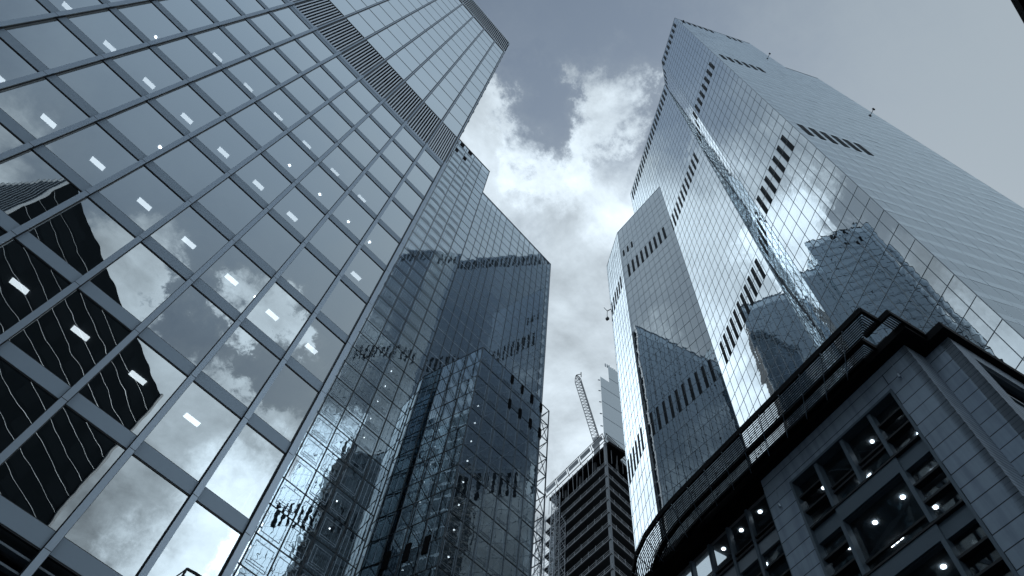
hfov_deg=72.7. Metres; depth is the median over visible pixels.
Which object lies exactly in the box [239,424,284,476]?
window
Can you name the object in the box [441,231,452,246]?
window
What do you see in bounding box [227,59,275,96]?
window
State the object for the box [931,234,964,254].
window
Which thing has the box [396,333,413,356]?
window
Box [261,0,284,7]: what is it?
window
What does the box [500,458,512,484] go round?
window
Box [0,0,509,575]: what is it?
glass office tower
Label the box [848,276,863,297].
window
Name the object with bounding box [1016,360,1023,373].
window
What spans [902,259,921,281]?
window
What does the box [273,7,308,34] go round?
window
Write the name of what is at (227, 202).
window
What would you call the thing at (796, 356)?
window
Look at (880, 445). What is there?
window
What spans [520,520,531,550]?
window
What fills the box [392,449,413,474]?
window
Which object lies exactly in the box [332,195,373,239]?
window
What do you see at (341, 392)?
window
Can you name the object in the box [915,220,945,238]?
window
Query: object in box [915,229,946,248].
window
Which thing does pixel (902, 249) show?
window
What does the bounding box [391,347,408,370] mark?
window
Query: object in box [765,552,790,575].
window
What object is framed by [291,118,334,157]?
window
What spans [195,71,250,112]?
window
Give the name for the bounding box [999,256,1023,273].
window
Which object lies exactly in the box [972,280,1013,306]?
window
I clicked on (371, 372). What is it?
window
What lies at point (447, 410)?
window
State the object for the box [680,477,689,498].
window
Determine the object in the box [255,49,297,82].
window
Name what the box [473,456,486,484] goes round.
window
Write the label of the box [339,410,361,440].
window
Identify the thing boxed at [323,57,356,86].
window
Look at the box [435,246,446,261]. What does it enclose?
window
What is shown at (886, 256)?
window
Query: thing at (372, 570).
window
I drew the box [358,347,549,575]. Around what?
glazed wing
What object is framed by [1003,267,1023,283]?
window
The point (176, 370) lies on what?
window
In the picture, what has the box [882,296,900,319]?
window
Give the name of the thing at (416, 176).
window
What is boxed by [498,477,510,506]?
window
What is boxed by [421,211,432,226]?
window
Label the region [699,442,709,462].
window
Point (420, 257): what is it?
window
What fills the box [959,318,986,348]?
window
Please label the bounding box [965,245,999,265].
window
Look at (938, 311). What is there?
window
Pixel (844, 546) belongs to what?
window
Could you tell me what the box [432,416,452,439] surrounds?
window
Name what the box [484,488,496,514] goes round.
window
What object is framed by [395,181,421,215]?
window
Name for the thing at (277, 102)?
window
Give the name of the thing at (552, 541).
scaffolding
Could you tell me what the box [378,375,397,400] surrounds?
window
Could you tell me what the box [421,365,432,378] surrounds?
lower window
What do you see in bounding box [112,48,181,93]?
window
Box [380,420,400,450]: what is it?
window
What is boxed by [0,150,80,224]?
window
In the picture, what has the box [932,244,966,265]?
window
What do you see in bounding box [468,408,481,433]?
window
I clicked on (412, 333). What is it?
window
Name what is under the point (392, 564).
window
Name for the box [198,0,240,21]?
window
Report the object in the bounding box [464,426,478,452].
window
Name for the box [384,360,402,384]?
window
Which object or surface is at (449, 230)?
window
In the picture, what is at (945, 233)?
window
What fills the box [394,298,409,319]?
window
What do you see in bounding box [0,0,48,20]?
window
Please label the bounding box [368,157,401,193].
window
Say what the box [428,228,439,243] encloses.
window
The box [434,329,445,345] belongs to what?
lower window
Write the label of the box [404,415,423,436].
window
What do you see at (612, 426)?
tower
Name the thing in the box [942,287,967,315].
window
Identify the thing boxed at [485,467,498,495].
window
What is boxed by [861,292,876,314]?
window
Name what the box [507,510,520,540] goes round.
window
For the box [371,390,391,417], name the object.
window
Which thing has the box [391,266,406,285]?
window
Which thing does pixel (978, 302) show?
window
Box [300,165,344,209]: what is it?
window
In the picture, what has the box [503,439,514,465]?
window
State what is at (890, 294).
window
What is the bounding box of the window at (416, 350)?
[410,346,426,368]
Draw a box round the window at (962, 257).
[950,250,984,271]
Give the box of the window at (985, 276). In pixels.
[969,267,1007,290]
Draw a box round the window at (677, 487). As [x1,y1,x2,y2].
[673,483,682,503]
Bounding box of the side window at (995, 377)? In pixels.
[983,367,1023,407]
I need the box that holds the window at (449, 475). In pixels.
[435,465,457,493]
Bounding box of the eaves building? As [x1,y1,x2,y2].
[1011,0,1023,22]
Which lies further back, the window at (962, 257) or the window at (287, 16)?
the window at (962, 257)
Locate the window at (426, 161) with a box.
[417,151,440,178]
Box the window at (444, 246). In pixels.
[438,238,449,253]
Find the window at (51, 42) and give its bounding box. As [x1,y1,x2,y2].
[5,19,95,68]
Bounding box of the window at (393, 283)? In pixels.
[386,275,401,295]
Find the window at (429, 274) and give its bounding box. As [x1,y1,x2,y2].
[424,270,437,288]
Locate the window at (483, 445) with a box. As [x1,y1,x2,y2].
[476,436,489,464]
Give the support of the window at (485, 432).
in the glazed wing
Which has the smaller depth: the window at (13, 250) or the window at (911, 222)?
the window at (13, 250)
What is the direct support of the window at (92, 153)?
in the glass office tower at (210, 210)
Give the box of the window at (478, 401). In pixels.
[472,392,484,415]
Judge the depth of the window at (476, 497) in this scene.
90.06 m
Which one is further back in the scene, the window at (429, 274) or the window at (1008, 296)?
the window at (429, 274)
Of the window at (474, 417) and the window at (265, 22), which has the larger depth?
the window at (474, 417)
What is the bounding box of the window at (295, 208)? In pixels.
[273,187,323,237]
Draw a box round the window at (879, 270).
[875,264,892,286]
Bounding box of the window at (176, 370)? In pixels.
[135,337,186,379]
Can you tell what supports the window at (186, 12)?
in the glass office tower at (210, 210)
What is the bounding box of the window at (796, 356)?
[792,347,803,367]
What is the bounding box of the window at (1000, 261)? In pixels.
[983,251,1017,271]
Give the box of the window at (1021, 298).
[1012,293,1023,302]
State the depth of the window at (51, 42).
30.47 m
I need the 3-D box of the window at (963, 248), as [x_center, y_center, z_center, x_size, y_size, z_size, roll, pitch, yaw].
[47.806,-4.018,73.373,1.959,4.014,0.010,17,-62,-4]
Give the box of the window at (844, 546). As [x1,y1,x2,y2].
[824,540,857,575]
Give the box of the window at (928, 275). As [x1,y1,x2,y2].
[923,268,946,294]
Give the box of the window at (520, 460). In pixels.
[514,449,525,475]
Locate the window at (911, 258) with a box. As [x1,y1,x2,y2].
[905,251,926,274]
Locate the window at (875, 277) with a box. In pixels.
[872,272,888,293]
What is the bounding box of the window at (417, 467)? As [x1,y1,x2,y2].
[403,461,424,487]
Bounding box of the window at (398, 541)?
[381,528,406,560]
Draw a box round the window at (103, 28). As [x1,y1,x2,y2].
[67,10,142,52]
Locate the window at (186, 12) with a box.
[158,0,212,29]
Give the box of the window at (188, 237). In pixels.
[150,207,228,272]
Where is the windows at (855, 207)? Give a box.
[607,19,1023,575]
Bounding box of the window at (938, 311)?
[933,304,957,330]
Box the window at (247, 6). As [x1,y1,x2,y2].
[232,0,263,13]
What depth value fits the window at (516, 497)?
95.81 m
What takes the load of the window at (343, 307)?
in the glass office tower at (210, 210)
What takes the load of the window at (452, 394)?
in the glazed wing
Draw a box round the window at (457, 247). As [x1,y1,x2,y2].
[451,241,462,256]
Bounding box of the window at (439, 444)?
[427,434,447,458]
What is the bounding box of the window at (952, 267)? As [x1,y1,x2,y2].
[937,257,968,278]
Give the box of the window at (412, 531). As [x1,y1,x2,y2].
[402,520,426,551]
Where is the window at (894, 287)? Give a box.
[890,281,909,305]
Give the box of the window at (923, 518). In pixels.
[865,515,926,564]
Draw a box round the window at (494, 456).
[488,447,501,474]
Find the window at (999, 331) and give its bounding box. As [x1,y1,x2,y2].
[995,326,1023,357]
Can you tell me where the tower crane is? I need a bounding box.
[575,373,599,469]
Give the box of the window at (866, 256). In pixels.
[861,249,877,269]
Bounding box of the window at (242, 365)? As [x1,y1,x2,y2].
[202,326,279,406]
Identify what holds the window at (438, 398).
in the glazed wing
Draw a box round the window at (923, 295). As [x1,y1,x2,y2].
[914,284,936,310]
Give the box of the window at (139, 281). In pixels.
[90,243,184,321]
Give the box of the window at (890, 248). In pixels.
[886,243,904,263]
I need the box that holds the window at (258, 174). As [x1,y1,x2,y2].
[235,154,290,203]
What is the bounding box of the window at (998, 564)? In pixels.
[957,535,1006,575]
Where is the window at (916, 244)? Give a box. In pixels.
[913,240,932,260]
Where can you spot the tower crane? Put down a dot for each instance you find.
(592, 419)
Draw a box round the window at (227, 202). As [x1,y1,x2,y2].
[198,178,262,234]
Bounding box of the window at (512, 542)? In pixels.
[507,532,518,561]
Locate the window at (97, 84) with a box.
[57,62,140,113]
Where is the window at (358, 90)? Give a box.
[348,82,378,110]
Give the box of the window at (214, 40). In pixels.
[193,28,244,63]
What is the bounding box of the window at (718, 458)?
[713,458,722,472]
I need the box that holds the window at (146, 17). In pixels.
[117,2,180,40]
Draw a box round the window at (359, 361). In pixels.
[346,347,367,373]
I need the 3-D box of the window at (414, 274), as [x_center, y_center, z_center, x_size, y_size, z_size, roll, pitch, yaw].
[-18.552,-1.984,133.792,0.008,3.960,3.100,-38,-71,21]
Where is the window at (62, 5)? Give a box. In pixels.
[49,0,101,10]
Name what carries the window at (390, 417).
in the stepped glass tower at (470, 272)
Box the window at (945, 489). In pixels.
[913,464,953,506]
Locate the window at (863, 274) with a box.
[855,263,870,283]
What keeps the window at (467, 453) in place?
in the glazed wing
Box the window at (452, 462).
[440,445,461,471]
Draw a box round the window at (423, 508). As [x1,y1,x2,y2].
[409,496,432,525]
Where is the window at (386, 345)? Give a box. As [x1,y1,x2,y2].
[376,333,394,357]
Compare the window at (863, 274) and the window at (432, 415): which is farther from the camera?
the window at (432, 415)
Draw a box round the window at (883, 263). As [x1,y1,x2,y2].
[879,258,896,278]
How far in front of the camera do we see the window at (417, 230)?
147.23 m
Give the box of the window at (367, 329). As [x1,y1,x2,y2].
[361,320,380,344]
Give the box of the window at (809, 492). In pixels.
[799,479,828,515]
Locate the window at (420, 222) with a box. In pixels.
[417,217,429,232]
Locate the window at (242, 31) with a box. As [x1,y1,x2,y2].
[224,20,269,52]
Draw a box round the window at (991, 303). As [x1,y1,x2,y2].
[979,296,1019,323]
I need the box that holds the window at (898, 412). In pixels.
[878,406,912,443]
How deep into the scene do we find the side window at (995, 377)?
34.02 m
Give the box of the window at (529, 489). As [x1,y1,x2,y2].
[524,478,534,505]
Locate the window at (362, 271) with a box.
[344,249,383,297]
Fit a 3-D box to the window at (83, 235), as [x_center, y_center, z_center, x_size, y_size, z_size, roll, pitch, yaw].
[-15.769,-1.956,25.709,0.003,3.340,2.220,-38,-71,21]
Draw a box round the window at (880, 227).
[875,221,892,241]
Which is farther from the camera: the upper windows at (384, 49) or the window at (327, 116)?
the upper windows at (384, 49)
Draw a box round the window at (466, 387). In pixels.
[458,376,476,396]
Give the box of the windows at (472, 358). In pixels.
[410,348,540,484]
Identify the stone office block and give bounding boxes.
[631,307,1023,575]
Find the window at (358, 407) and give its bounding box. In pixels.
[346,393,368,421]
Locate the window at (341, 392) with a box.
[329,378,352,407]
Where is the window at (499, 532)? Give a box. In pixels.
[493,521,505,554]
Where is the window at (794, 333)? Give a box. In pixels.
[789,322,800,345]
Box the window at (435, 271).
[428,262,440,278]
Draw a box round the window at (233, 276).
[199,245,270,312]
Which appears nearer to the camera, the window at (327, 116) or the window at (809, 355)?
the window at (327, 116)
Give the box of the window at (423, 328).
[419,322,434,342]
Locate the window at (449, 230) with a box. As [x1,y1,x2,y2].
[445,224,455,238]
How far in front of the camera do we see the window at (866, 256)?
78.99 m
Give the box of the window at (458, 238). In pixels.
[454,234,464,247]
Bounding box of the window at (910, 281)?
[897,266,917,290]
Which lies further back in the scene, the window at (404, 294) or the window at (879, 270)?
the window at (404, 294)
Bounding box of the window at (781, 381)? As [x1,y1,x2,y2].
[778,377,788,400]
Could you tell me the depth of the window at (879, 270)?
75.37 m
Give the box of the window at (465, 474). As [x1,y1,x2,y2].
[459,465,470,486]
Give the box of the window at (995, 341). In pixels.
[988,333,1020,367]
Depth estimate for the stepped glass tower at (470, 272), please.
118.08 m
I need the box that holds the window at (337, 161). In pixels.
[322,147,361,186]
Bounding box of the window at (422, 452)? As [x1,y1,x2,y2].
[409,441,430,466]
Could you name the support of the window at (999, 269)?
in the faceted glass tower at (779, 228)
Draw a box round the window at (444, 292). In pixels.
[436,282,448,299]
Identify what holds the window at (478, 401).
in the glazed wing
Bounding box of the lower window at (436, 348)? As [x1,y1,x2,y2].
[430,340,441,358]
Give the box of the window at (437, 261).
[432,253,443,270]
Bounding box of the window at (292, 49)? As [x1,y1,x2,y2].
[278,40,316,70]
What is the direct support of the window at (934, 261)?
in the faceted glass tower at (779, 228)
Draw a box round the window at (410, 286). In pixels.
[403,278,418,296]
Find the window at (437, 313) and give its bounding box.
[428,300,441,319]
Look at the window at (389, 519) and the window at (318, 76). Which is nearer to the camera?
the window at (318, 76)
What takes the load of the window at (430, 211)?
in the stepped glass tower at (470, 272)
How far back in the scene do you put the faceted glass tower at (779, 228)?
122.76 m
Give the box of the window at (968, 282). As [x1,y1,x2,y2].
[956,275,992,299]
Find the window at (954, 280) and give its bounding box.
[951,275,975,300]
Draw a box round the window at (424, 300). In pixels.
[416,289,430,308]
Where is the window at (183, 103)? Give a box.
[155,85,219,131]
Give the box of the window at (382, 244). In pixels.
[364,223,398,265]
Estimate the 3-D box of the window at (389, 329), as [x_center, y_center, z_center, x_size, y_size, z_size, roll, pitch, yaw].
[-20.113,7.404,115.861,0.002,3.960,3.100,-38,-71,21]
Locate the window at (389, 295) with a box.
[380,286,396,306]
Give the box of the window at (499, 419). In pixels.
[494,412,506,436]
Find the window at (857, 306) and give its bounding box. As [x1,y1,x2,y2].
[855,306,869,328]
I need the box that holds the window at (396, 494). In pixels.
[378,489,401,517]
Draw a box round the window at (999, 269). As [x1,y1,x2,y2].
[985,261,1022,283]
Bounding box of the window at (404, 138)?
[395,128,422,158]
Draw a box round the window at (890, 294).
[886,288,904,312]
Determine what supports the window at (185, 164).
in the glass office tower at (210, 210)
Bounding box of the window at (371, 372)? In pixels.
[362,361,382,387]
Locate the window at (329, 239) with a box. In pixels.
[309,219,356,269]
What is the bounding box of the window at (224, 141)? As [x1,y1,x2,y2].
[196,120,256,168]
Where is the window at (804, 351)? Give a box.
[797,337,809,360]
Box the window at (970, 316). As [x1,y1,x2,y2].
[964,308,992,340]
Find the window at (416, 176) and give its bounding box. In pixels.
[407,165,431,195]
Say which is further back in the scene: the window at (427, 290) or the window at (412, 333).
the window at (427, 290)
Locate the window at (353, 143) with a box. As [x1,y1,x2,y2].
[341,131,376,166]
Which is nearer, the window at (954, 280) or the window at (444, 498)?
the window at (954, 280)
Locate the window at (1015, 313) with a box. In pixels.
[995,301,1023,324]
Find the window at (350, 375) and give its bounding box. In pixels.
[338,362,360,390]
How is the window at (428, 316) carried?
in the stepped glass tower at (470, 272)
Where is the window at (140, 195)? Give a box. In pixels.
[99,166,183,230]
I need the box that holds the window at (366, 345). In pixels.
[354,333,374,358]
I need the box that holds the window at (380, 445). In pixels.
[373,439,394,469]
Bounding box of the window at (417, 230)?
[413,225,426,240]
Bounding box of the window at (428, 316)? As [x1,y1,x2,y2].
[424,311,438,330]
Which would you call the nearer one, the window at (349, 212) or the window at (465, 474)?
the window at (349, 212)
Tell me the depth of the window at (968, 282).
62.11 m
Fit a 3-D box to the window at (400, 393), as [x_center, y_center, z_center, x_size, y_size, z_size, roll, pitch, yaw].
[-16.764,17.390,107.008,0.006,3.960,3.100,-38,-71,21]
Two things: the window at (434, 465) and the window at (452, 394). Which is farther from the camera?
the window at (452, 394)
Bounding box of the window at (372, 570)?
[359,563,378,575]
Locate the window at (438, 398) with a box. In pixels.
[426,391,444,412]
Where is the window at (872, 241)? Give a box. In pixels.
[868,235,884,256]
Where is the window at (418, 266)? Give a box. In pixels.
[412,259,426,277]
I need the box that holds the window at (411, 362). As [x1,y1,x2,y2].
[405,359,421,382]
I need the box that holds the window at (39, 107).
[0,79,88,138]
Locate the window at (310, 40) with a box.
[298,33,332,61]
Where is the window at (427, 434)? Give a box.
[415,424,435,447]
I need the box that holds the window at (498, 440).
[491,429,503,454]
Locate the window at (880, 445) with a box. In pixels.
[831,442,885,493]
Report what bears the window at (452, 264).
in the stepped glass tower at (470, 272)
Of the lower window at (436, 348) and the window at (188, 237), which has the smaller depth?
the window at (188, 237)
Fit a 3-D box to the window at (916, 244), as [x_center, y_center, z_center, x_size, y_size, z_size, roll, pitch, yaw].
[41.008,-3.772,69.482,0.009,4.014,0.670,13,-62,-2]
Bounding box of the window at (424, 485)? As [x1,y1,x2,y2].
[415,473,438,501]
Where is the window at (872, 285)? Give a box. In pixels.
[868,278,884,301]
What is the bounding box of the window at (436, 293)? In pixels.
[432,291,445,309]
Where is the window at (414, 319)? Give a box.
[406,310,422,331]
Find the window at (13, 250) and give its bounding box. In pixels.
[0,240,69,288]
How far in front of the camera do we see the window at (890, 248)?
74.07 m
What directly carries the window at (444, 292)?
in the stepped glass tower at (470, 272)
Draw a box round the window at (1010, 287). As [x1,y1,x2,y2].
[988,273,1023,295]
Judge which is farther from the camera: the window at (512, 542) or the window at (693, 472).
the window at (693, 472)
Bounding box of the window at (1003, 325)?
[999,320,1023,349]
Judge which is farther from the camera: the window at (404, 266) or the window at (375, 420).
the window at (404, 266)
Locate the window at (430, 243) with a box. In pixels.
[424,235,436,250]
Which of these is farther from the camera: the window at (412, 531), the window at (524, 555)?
the window at (524, 555)
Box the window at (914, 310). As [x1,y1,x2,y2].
[906,300,927,325]
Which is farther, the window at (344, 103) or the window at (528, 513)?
the window at (528, 513)
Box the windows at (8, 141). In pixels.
[0,124,22,235]
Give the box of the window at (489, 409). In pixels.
[483,402,495,425]
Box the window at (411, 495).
[397,482,419,509]
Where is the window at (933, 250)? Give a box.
[918,240,947,259]
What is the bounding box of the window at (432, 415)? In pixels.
[421,407,439,428]
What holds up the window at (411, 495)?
in the glazed wing
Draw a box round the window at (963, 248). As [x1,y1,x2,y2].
[949,240,981,259]
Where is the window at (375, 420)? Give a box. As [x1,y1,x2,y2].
[363,406,385,435]
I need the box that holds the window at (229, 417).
[190,382,239,428]
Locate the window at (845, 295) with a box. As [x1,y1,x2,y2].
[841,289,855,310]
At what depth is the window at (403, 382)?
110.58 m
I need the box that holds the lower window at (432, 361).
[426,352,437,370]
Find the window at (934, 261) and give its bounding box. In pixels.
[931,256,952,279]
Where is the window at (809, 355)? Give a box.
[806,353,817,376]
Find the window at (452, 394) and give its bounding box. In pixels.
[442,383,460,404]
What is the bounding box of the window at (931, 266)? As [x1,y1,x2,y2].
[928,262,949,284]
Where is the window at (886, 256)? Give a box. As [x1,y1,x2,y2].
[882,250,900,272]
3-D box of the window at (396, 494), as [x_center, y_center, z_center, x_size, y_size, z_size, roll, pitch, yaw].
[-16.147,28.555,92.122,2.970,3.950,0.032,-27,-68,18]
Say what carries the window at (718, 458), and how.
in the faceted glass tower at (779, 228)
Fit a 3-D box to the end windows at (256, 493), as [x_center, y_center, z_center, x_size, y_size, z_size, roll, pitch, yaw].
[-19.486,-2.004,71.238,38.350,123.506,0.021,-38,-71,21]
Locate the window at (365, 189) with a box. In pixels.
[352,174,388,214]
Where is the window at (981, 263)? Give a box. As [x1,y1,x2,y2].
[968,256,1003,277]
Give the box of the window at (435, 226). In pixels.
[431,221,442,236]
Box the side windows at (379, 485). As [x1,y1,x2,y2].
[347,483,381,575]
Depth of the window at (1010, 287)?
66.16 m
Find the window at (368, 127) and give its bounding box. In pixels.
[358,117,389,149]
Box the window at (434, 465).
[421,453,443,479]
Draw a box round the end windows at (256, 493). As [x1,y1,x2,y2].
[199,45,508,575]
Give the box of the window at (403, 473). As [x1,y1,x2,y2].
[385,469,407,495]
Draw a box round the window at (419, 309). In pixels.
[411,299,426,319]
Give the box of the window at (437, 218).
[435,214,445,228]
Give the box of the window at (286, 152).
[266,135,314,178]
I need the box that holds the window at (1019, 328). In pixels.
[1005,320,1023,336]
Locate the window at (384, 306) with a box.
[374,296,391,318]
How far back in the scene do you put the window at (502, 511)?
91.55 m
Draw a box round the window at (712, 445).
[707,436,717,455]
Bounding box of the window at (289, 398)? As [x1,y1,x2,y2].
[254,365,317,441]
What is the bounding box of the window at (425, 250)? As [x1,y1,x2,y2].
[421,243,433,259]
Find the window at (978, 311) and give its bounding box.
[970,303,997,329]
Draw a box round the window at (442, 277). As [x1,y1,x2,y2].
[439,272,451,289]
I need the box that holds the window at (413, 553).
[396,546,420,575]
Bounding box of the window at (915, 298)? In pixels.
[911,292,931,317]
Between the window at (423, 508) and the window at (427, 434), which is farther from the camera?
the window at (427, 434)
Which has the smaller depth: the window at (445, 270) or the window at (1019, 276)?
the window at (1019, 276)
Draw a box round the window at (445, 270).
[442,264,454,280]
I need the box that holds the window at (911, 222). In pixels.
[899,215,928,232]
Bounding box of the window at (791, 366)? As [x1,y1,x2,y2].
[787,357,796,374]
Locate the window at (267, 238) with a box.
[241,213,299,271]
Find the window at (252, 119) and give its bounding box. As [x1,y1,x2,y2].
[231,103,282,145]
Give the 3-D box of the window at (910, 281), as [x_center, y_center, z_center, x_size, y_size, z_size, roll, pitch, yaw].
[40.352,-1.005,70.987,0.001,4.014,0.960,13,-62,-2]
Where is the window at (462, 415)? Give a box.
[450,408,469,431]
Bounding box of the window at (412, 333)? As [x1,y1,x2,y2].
[401,321,417,343]
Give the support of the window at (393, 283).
in the stepped glass tower at (470, 272)
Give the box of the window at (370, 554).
[361,536,386,568]
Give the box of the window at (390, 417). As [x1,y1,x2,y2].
[387,404,406,431]
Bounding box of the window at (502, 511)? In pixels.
[495,498,508,529]
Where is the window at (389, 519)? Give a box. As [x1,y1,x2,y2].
[370,512,394,541]
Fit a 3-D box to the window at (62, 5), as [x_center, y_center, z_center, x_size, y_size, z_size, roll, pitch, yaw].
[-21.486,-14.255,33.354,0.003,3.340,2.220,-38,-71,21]
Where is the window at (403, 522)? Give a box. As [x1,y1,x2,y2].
[389,504,413,533]
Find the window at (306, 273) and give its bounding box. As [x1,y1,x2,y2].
[281,247,335,305]
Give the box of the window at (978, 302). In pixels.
[973,296,1000,324]
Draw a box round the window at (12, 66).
[0,39,36,82]
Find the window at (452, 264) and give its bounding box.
[446,256,457,271]
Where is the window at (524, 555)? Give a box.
[518,544,530,575]
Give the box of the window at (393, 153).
[383,141,411,174]
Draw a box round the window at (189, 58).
[157,37,216,77]
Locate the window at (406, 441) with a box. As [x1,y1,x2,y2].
[399,431,418,454]
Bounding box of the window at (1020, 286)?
[1007,279,1023,292]
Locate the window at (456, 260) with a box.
[449,248,459,263]
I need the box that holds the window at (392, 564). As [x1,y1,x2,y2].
[377,555,399,575]
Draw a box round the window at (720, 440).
[715,429,724,448]
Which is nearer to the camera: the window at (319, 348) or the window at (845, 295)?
the window at (319, 348)
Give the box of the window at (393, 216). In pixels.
[380,201,411,238]
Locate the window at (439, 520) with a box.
[423,511,447,541]
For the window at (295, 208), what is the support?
in the glass office tower at (210, 210)
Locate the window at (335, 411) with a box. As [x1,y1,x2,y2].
[324,395,344,422]
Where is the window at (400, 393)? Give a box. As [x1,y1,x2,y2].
[393,388,412,414]
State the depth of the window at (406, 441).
102.85 m
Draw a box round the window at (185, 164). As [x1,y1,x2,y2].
[153,141,223,196]
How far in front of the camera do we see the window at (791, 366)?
101.28 m
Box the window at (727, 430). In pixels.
[722,422,732,439]
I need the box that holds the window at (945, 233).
[931,225,962,243]
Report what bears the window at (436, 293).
in the stepped glass tower at (470, 272)
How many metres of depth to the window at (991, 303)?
58.50 m
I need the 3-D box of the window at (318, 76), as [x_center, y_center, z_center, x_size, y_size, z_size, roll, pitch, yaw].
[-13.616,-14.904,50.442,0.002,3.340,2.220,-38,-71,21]
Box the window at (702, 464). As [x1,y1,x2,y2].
[695,464,706,483]
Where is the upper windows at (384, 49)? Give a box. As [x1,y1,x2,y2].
[330,0,502,135]
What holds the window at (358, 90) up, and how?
in the glass office tower at (210, 210)
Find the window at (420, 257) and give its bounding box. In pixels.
[416,251,429,267]
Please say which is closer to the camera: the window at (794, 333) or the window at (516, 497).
the window at (516, 497)
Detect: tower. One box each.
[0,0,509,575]
[204,139,550,575]
[544,433,636,575]
[598,364,625,464]
[604,18,1023,575]
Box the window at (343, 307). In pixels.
[320,281,365,335]
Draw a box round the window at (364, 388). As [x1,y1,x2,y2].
[354,376,375,403]
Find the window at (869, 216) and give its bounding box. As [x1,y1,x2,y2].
[862,208,877,226]
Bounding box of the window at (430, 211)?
[425,204,436,218]
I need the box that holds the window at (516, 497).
[510,488,522,516]
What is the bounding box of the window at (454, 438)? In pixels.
[445,426,465,450]
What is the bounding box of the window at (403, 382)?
[399,373,417,398]
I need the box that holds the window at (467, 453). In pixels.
[460,445,474,473]
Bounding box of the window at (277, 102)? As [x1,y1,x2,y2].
[260,89,305,127]
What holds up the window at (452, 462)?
in the glazed wing
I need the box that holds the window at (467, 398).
[454,391,472,413]
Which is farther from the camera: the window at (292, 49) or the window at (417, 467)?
the window at (417, 467)
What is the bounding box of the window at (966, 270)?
[951,261,987,284]
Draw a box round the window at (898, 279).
[894,274,912,296]
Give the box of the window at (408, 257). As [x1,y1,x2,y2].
[401,248,415,266]
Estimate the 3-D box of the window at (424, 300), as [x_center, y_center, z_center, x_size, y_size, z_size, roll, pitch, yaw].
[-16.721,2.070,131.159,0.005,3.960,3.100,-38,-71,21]
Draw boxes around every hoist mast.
[533,514,545,575]
[549,489,560,575]
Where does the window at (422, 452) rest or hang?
in the glazed wing
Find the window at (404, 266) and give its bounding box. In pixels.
[396,257,410,275]
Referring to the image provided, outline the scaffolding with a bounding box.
[544,516,565,575]
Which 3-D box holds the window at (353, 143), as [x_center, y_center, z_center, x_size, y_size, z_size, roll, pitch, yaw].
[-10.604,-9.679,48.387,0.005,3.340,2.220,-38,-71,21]
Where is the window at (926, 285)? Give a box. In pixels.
[919,276,940,301]
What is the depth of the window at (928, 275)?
66.45 m
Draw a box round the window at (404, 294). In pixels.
[399,288,414,307]
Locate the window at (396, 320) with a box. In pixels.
[388,309,404,331]
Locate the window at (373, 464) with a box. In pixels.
[369,458,387,487]
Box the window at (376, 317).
[368,308,385,330]
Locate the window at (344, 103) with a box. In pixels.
[332,92,365,124]
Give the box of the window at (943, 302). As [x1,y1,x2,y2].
[938,296,962,323]
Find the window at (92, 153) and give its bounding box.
[45,123,137,185]
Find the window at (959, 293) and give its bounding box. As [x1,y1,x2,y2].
[948,281,971,305]
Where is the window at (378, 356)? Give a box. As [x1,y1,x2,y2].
[369,346,388,371]
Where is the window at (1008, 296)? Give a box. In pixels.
[991,286,1023,309]
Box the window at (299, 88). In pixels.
[284,77,324,111]
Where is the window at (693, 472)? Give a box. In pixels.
[688,471,697,490]
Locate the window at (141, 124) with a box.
[106,102,182,155]
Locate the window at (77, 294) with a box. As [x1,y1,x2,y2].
[71,290,129,333]
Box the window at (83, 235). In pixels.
[29,198,134,274]
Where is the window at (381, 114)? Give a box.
[372,105,400,134]
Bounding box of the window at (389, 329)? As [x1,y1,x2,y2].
[382,321,399,343]
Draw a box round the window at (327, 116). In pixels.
[313,104,350,139]
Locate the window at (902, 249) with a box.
[889,235,908,257]
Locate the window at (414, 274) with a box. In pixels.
[408,268,422,286]
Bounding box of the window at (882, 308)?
[879,303,895,325]
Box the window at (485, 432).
[480,419,492,444]
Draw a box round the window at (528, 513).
[522,499,533,527]
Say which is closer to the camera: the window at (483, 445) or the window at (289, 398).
the window at (289, 398)
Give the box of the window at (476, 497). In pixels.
[469,477,483,507]
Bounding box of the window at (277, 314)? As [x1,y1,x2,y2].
[246,283,310,350]
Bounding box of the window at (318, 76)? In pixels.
[306,67,341,97]
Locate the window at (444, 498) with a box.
[429,487,452,517]
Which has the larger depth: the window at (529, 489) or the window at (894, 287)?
the window at (529, 489)
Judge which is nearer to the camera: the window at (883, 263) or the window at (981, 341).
the window at (981, 341)
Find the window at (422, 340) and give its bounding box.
[415,333,430,355]
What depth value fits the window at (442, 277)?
142.97 m
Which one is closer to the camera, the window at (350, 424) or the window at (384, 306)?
the window at (350, 424)
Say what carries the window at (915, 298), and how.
in the faceted glass tower at (779, 228)
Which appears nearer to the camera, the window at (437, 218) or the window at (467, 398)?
the window at (467, 398)
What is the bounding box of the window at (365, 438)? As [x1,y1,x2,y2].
[355,425,377,455]
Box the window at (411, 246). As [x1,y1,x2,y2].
[405,240,418,257]
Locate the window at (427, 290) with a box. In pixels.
[420,280,433,297]
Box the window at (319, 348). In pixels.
[291,318,343,382]
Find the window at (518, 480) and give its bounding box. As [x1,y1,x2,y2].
[512,468,524,495]
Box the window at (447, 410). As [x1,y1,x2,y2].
[437,399,456,421]
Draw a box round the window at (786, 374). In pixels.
[782,367,791,389]
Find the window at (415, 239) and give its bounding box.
[410,232,422,248]
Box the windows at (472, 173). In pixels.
[321,140,488,403]
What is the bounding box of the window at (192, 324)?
[148,286,233,365]
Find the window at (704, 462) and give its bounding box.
[703,462,713,478]
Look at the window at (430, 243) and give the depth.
148.06 m
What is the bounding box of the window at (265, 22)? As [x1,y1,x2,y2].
[250,13,290,42]
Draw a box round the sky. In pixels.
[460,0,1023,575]

